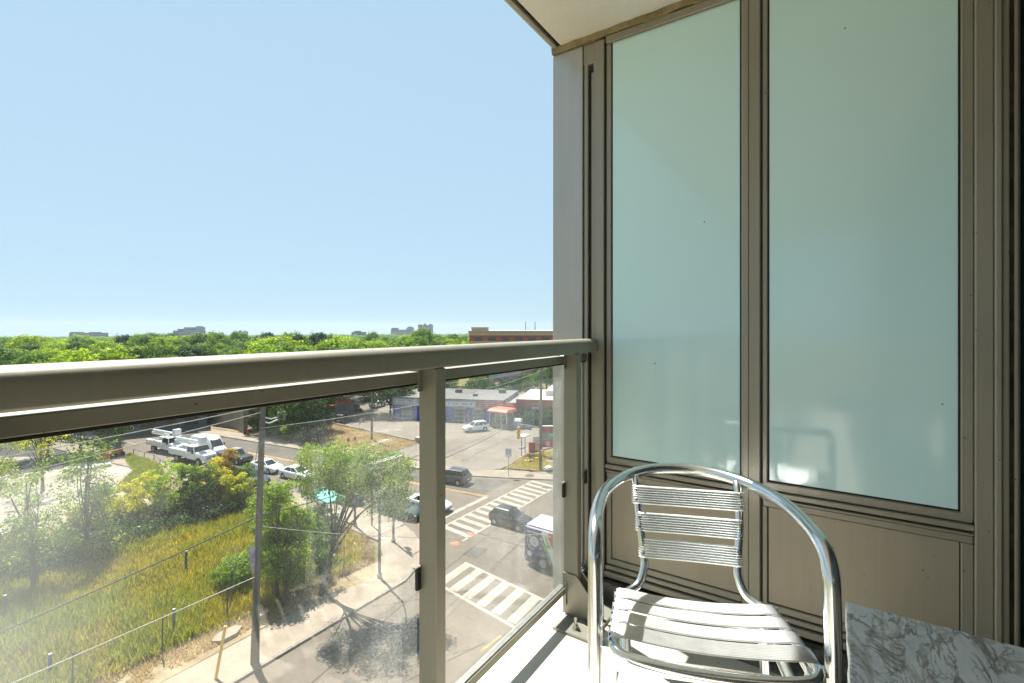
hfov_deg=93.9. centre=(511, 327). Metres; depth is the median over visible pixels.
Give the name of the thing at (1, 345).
canopy tree
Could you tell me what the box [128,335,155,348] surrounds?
canopy tree
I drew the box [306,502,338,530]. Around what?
shrub
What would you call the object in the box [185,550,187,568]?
marker post
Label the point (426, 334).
canopy tree
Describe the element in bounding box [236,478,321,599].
street tree
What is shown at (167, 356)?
canopy tree
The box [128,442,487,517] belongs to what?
lane marking
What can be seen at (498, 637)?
line
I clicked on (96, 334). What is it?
long building
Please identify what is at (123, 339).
canopy tree
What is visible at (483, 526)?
crosswalk
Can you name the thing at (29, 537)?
lot tree
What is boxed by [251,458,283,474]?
parked sedan
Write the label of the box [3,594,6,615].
marker post
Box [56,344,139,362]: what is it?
canopy tree
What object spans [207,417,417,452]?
verge
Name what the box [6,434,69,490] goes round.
lot tree
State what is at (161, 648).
wire fence
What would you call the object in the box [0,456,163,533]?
yard
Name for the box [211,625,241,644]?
paving slab
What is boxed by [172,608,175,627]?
marker post
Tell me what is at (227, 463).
shrub
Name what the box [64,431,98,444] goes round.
pickup truck
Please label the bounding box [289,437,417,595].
street tree
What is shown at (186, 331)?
office building
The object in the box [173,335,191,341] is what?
canopy tree
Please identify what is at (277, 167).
sky
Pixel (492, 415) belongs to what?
window
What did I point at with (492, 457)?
car park
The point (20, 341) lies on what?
canopy tree
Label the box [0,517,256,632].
overhead cable
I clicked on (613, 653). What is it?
chair
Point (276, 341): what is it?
canopy tree
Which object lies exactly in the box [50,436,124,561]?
lot tree
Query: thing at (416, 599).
tar line
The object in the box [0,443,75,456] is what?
side lot
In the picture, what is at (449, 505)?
parked sedan
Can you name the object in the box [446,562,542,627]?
crosswalk
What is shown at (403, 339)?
canopy tree
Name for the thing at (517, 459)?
kerb
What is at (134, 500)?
shrub
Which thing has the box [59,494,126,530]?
shrub
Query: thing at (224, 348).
canopy tree
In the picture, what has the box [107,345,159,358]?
canopy tree
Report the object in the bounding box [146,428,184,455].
bucket truck
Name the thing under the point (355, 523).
street lamp
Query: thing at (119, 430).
lot tree
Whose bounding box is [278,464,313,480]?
parked sedan
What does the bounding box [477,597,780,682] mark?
balcony floor
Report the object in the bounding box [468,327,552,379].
brick building
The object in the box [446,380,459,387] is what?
backyard tree
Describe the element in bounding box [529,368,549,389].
backyard tree
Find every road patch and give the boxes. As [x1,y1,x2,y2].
[341,677,357,682]
[400,613,418,631]
[463,546,487,558]
[517,537,524,543]
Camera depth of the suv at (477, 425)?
81.92 m
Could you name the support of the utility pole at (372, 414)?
on the verge at (256, 432)
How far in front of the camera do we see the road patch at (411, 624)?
29.07 m
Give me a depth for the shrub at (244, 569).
32.01 m
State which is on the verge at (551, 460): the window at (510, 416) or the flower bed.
the flower bed
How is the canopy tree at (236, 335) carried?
on the ground at (460, 384)
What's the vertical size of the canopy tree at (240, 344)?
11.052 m
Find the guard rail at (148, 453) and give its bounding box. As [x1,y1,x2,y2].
[133,449,163,461]
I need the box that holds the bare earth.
[105,562,375,682]
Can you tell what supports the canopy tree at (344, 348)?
on the ground at (460, 384)
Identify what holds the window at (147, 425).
in the dark building at (197, 424)
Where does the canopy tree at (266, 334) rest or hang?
on the ground at (460, 384)
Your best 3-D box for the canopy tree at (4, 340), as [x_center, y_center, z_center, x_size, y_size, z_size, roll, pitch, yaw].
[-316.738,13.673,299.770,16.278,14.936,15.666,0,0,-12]
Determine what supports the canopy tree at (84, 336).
on the ground at (460, 384)
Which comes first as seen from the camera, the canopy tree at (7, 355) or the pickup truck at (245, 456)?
the pickup truck at (245, 456)
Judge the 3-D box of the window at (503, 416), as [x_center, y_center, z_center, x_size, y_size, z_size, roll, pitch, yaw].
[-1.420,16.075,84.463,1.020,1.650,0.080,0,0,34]
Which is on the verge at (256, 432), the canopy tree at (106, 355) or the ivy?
the ivy
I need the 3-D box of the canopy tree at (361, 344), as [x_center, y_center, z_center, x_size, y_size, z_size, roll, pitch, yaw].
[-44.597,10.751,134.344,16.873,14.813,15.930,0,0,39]
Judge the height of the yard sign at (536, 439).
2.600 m
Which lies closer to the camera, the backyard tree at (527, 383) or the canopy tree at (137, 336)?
the backyard tree at (527, 383)
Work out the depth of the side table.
0.62 m
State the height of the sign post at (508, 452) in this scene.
3.350 m
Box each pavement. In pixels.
[25,439,418,682]
[189,428,552,478]
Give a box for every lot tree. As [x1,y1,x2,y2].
[0,440,27,499]
[0,453,74,585]
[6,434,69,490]
[20,408,72,457]
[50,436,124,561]
[88,402,134,451]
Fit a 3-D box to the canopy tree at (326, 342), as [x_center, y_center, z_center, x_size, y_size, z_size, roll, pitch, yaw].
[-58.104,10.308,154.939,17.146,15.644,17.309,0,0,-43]
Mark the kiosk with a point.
(501, 417)
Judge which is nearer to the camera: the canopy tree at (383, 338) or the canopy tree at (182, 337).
the canopy tree at (182, 337)
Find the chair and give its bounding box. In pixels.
[587,463,843,682]
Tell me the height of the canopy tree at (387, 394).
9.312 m
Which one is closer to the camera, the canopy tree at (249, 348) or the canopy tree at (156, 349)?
the canopy tree at (156, 349)
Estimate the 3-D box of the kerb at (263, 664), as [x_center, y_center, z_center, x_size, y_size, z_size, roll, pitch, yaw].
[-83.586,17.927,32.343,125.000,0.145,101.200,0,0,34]
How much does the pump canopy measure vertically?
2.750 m
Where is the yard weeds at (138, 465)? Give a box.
[115,453,166,492]
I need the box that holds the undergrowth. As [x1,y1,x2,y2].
[0,492,263,582]
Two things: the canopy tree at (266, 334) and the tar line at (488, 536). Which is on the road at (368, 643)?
the tar line at (488, 536)
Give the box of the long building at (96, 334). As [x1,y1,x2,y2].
[69,332,107,337]
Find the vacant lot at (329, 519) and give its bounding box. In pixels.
[2,491,376,682]
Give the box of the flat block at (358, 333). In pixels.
[352,331,365,335]
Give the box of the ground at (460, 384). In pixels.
[161,378,552,682]
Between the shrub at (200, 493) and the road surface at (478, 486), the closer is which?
the shrub at (200, 493)
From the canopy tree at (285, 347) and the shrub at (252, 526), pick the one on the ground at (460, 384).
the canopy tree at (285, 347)
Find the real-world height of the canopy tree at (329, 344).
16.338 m
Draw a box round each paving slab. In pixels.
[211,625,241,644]
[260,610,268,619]
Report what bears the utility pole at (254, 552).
on the pavement at (283, 634)
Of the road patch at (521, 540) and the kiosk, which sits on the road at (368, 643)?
the road patch at (521, 540)
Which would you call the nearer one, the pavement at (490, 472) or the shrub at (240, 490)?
the shrub at (240, 490)
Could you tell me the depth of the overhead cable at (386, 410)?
33.02 m
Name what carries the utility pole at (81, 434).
on the yard at (6, 506)
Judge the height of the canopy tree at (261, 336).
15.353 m
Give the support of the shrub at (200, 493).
on the vacant lot at (329, 519)
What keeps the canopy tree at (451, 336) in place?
on the ground at (460, 384)
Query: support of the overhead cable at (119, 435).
attached to the utility pole at (254, 552)
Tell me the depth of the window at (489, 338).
164.39 m
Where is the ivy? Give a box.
[247,404,315,439]
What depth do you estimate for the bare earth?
27.72 m
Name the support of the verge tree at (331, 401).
on the verge at (256, 432)
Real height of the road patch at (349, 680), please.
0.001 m
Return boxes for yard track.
[0,456,106,474]
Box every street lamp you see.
[353,439,388,526]
[376,478,381,578]
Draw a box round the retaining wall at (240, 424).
[207,409,248,433]
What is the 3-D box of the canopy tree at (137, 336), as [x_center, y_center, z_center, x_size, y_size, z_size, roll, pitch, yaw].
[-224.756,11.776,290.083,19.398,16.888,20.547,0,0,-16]
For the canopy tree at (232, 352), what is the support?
on the ground at (460, 384)
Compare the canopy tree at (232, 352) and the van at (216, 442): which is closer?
the van at (216, 442)
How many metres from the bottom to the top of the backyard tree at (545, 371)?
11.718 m
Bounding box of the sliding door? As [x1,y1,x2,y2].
[1014,0,1023,647]
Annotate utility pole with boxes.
[75,405,82,453]
[247,407,285,664]
[371,392,373,439]
[517,367,549,469]
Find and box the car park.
[278,395,550,470]
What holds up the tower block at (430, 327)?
on the ground at (460, 384)
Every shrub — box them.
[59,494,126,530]
[110,471,167,520]
[142,459,201,517]
[170,464,218,511]
[191,456,238,505]
[204,448,239,492]
[209,551,252,590]
[218,472,256,505]
[229,462,266,494]
[244,484,289,516]
[248,504,293,543]
[261,539,312,579]
[302,517,342,550]
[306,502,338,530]
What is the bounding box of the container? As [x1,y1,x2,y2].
[325,397,354,419]
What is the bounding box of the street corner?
[348,520,413,572]
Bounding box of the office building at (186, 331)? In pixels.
[173,326,205,335]
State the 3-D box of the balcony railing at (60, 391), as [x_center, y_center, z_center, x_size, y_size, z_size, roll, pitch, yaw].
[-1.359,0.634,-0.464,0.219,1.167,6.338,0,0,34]
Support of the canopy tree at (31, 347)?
on the ground at (460, 384)
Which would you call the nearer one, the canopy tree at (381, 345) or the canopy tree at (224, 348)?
the canopy tree at (381, 345)
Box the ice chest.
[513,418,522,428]
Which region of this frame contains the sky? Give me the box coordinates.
[0,0,553,336]
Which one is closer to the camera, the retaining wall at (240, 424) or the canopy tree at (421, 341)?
the retaining wall at (240, 424)
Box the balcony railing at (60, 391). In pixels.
[0,339,611,682]
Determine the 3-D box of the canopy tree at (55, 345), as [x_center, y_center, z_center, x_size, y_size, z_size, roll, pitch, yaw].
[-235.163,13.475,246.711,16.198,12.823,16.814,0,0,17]
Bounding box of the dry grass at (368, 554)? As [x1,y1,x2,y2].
[322,525,375,581]
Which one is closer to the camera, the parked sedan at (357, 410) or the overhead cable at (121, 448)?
the overhead cable at (121, 448)
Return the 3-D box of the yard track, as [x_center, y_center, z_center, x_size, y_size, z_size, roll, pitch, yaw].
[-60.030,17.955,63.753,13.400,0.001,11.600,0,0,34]
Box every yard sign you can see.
[529,442,534,454]
[533,436,538,453]
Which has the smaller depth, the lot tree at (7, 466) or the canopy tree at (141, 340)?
the lot tree at (7, 466)
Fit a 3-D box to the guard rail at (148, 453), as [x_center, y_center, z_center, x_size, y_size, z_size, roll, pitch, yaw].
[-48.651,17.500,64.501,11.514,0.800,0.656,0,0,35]
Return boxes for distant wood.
[7,333,468,346]
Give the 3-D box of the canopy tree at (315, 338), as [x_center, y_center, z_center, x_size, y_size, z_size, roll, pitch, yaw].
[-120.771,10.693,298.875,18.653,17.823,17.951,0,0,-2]
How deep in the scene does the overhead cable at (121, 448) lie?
20.53 m
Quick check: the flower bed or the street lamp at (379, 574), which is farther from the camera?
the flower bed
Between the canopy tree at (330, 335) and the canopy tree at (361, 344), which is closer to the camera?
the canopy tree at (361, 344)
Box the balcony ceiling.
[504,0,681,47]
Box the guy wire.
[214,442,258,679]
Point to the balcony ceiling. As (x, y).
(553, 23)
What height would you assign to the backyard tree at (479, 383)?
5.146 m
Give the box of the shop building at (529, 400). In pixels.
[507,385,552,423]
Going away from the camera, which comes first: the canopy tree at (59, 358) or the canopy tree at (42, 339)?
the canopy tree at (59, 358)
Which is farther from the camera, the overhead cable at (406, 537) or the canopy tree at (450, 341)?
the canopy tree at (450, 341)
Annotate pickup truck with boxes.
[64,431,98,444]
[216,447,253,464]
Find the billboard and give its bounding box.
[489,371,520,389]
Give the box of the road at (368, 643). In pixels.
[7,411,552,682]
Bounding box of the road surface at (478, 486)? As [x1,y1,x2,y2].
[153,431,509,496]
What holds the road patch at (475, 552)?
on the road at (368, 643)
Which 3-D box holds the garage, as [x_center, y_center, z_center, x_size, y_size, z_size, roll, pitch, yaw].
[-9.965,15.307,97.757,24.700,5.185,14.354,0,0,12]
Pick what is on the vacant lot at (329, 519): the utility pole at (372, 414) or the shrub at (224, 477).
the shrub at (224, 477)
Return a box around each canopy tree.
[0,338,11,343]
[0,341,12,361]
[0,346,35,364]
[0,350,50,364]
[3,334,43,349]
[14,348,42,361]
[16,344,45,352]
[28,349,94,363]
[36,347,73,358]
[38,336,55,342]
[39,341,68,351]
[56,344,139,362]
[59,341,93,351]
[65,336,98,346]
[68,334,97,341]
[89,339,122,351]
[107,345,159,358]
[108,334,131,347]
[125,334,154,348]
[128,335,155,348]
[139,340,178,357]
[141,332,165,340]
[148,336,186,345]
[154,353,181,357]
[163,339,192,346]
[164,333,181,338]
[171,343,220,356]
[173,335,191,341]
[187,331,226,346]
[194,342,224,354]
[210,332,236,346]
[215,343,239,354]
[220,348,244,354]
[229,330,252,341]
[231,345,242,351]
[234,343,246,347]
[241,345,259,353]
[244,333,309,353]
[249,344,285,387]
[252,335,267,341]
[256,331,274,339]
[272,339,313,352]
[281,330,311,347]
[305,331,328,345]
[311,335,348,350]
[313,336,368,397]
[325,341,365,397]
[326,333,334,338]
[355,342,374,348]
[359,386,417,415]
[361,331,381,340]
[363,339,388,347]
[372,336,389,340]
[385,339,422,371]
[395,336,411,344]
[404,335,433,345]
[408,326,436,345]
[440,334,460,344]
[443,338,460,344]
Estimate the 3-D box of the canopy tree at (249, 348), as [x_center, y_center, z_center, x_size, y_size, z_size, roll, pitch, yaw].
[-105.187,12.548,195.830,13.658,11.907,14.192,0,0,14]
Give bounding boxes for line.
[146,434,500,650]
[372,591,466,606]
[403,641,486,682]
[450,525,523,546]
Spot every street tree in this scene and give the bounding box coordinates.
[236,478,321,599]
[271,551,313,607]
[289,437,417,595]
[309,544,342,578]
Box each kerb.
[62,440,418,682]
[184,430,552,480]
[331,423,413,440]
[506,453,527,466]
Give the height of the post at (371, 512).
3.100 m
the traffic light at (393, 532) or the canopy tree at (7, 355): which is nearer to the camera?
the traffic light at (393, 532)
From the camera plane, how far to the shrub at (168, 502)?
43.52 m
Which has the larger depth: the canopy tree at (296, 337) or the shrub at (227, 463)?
the canopy tree at (296, 337)
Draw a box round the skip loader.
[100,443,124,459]
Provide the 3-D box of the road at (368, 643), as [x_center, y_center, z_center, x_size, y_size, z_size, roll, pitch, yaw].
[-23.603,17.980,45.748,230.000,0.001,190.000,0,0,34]
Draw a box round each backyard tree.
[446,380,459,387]
[462,376,496,389]
[467,377,493,389]
[495,376,525,392]
[512,372,543,392]
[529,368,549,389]
[535,356,552,385]
[543,367,552,384]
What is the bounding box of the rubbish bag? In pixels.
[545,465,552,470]
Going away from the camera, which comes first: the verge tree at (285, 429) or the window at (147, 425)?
the verge tree at (285, 429)
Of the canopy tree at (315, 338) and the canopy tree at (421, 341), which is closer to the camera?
the canopy tree at (421, 341)
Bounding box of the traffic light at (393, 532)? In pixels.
[391,455,417,542]
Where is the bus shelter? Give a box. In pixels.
[306,487,345,519]
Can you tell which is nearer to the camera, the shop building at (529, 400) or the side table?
the side table
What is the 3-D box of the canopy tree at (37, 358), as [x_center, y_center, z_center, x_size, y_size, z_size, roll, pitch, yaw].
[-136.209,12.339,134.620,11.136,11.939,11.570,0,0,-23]
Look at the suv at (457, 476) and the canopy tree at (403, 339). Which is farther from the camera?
the canopy tree at (403, 339)
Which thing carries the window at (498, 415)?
in the kiosk
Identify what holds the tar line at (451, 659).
on the road at (368, 643)
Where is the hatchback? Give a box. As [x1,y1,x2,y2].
[488,504,532,531]
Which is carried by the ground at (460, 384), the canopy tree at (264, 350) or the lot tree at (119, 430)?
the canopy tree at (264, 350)
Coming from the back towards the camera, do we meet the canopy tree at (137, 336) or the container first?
the canopy tree at (137, 336)
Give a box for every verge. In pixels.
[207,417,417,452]
[506,451,552,470]
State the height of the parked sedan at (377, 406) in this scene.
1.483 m
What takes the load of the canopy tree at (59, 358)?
on the ground at (460, 384)
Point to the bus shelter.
(327, 501)
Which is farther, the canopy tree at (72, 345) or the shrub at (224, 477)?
the canopy tree at (72, 345)
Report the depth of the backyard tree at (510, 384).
123.64 m
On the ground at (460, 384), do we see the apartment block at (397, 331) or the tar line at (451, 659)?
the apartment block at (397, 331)
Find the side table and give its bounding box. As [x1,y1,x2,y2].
[845,602,1023,682]
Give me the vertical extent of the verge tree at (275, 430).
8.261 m
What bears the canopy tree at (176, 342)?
on the ground at (460, 384)
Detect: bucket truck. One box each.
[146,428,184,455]
[168,436,216,466]
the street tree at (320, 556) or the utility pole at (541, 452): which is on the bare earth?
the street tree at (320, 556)
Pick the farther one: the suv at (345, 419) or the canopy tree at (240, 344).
the canopy tree at (240, 344)
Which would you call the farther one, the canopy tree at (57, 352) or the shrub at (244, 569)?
the canopy tree at (57, 352)
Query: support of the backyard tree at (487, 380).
on the ground at (460, 384)
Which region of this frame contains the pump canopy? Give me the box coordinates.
[520,433,529,455]
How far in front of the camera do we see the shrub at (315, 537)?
37.57 m
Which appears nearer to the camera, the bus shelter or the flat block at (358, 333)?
the bus shelter
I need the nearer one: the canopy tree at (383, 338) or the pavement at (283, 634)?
the pavement at (283, 634)
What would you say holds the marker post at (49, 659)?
on the vacant lot at (329, 519)
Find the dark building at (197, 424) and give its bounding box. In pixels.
[91,393,206,436]
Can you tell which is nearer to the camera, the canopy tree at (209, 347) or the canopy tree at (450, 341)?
the canopy tree at (209, 347)
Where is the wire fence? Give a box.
[72,546,344,682]
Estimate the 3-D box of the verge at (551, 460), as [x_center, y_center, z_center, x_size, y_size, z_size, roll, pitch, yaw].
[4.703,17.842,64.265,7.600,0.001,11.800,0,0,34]
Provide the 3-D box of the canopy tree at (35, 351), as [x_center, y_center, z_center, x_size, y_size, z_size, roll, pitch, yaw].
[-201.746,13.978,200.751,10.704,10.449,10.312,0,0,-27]
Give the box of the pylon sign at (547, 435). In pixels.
[542,425,552,455]
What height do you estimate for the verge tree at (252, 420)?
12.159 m
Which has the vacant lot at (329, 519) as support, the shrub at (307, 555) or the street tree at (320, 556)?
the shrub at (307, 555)
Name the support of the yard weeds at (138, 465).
on the yard at (6, 506)
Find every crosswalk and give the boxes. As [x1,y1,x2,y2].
[446,480,552,540]
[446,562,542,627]
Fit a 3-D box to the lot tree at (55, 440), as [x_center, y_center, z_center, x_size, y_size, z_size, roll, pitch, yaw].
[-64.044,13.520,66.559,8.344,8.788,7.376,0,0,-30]
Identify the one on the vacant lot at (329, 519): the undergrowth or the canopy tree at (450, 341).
the undergrowth
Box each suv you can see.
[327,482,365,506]
[334,413,354,423]
[446,466,471,485]
[462,420,488,432]
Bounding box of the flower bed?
[525,456,538,461]
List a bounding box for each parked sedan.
[234,469,270,483]
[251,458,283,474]
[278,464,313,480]
[354,407,362,412]
[369,401,385,407]
[377,499,418,521]
[407,493,452,510]
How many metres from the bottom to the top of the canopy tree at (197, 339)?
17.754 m
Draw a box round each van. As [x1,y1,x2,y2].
[190,433,225,452]
[525,514,552,570]
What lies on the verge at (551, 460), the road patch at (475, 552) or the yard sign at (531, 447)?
the yard sign at (531, 447)
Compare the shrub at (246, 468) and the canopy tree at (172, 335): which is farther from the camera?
the canopy tree at (172, 335)
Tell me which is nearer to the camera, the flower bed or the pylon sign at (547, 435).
the flower bed
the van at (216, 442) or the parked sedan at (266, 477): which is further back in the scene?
the van at (216, 442)
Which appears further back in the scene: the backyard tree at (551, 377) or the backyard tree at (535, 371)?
the backyard tree at (535, 371)
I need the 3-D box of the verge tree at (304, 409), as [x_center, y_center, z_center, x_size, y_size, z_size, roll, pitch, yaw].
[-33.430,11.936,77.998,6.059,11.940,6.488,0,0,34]
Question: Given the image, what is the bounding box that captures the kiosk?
[487,406,516,428]
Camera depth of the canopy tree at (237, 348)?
244.47 m
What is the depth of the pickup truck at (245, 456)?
63.25 m
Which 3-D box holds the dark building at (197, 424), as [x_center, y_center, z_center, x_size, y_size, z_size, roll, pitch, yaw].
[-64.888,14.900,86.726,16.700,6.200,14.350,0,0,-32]
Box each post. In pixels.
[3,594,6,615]
[48,653,52,669]
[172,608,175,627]
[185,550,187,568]
[370,491,372,525]
[505,448,511,475]
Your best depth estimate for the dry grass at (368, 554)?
37.22 m
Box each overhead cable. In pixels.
[0,407,259,458]
[0,412,260,478]
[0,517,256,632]
[262,406,539,514]
[263,526,546,537]
[265,368,547,427]
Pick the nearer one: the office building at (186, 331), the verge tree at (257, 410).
the verge tree at (257, 410)
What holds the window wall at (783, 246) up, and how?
on the balcony floor
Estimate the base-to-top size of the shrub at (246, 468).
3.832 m
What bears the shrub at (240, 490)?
on the vacant lot at (329, 519)
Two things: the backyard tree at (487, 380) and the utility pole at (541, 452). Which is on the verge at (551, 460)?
the utility pole at (541, 452)
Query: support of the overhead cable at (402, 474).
attached to the utility pole at (254, 552)
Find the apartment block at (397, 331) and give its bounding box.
[391,327,413,334]
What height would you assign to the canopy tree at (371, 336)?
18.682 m
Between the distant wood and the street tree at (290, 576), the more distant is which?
the distant wood
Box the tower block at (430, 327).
[418,324,432,332]
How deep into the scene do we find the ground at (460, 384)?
61.08 m
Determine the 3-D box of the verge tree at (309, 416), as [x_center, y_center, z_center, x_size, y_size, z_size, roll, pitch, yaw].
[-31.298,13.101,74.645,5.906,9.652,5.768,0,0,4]
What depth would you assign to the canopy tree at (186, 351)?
157.48 m
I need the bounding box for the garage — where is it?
[391,388,518,422]
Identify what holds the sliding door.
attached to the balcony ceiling
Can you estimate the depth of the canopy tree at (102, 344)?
222.95 m
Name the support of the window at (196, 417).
in the dark building at (197, 424)
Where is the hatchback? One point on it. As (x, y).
(515, 518)
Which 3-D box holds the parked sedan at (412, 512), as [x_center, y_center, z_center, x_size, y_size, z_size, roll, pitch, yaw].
[-10.619,17.264,45.754,4.710,1.483,2.000,0,0,27]
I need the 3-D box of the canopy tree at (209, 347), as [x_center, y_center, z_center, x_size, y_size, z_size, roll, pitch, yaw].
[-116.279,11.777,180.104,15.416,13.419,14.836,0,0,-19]
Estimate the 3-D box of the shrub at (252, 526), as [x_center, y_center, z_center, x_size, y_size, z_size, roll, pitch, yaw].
[-19.659,16.260,39.364,3.539,3.305,3.537,0,0,-25]
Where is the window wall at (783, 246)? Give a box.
[551,0,1013,682]
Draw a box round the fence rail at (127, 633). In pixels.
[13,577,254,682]
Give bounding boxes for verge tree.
[247,409,265,428]
[251,405,279,433]
[266,402,297,437]
[279,421,298,440]
[289,398,325,436]
[292,398,327,441]
[311,396,338,430]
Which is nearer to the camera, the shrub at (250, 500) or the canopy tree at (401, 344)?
the shrub at (250, 500)
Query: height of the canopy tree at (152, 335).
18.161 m
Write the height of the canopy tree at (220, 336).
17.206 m
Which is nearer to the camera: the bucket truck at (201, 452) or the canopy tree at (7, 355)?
the bucket truck at (201, 452)
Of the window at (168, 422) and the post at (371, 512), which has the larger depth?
the window at (168, 422)
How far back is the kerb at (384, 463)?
61.27 m
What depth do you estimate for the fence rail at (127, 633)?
20.71 m
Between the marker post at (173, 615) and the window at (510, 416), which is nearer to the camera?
the marker post at (173, 615)
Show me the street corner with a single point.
(397, 554)
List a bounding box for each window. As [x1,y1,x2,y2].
[142,422,154,428]
[164,419,176,426]
[185,416,197,424]
[488,337,495,340]
[490,412,494,421]
[496,413,500,422]
[501,414,505,422]
[507,412,514,422]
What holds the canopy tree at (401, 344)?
on the ground at (460, 384)

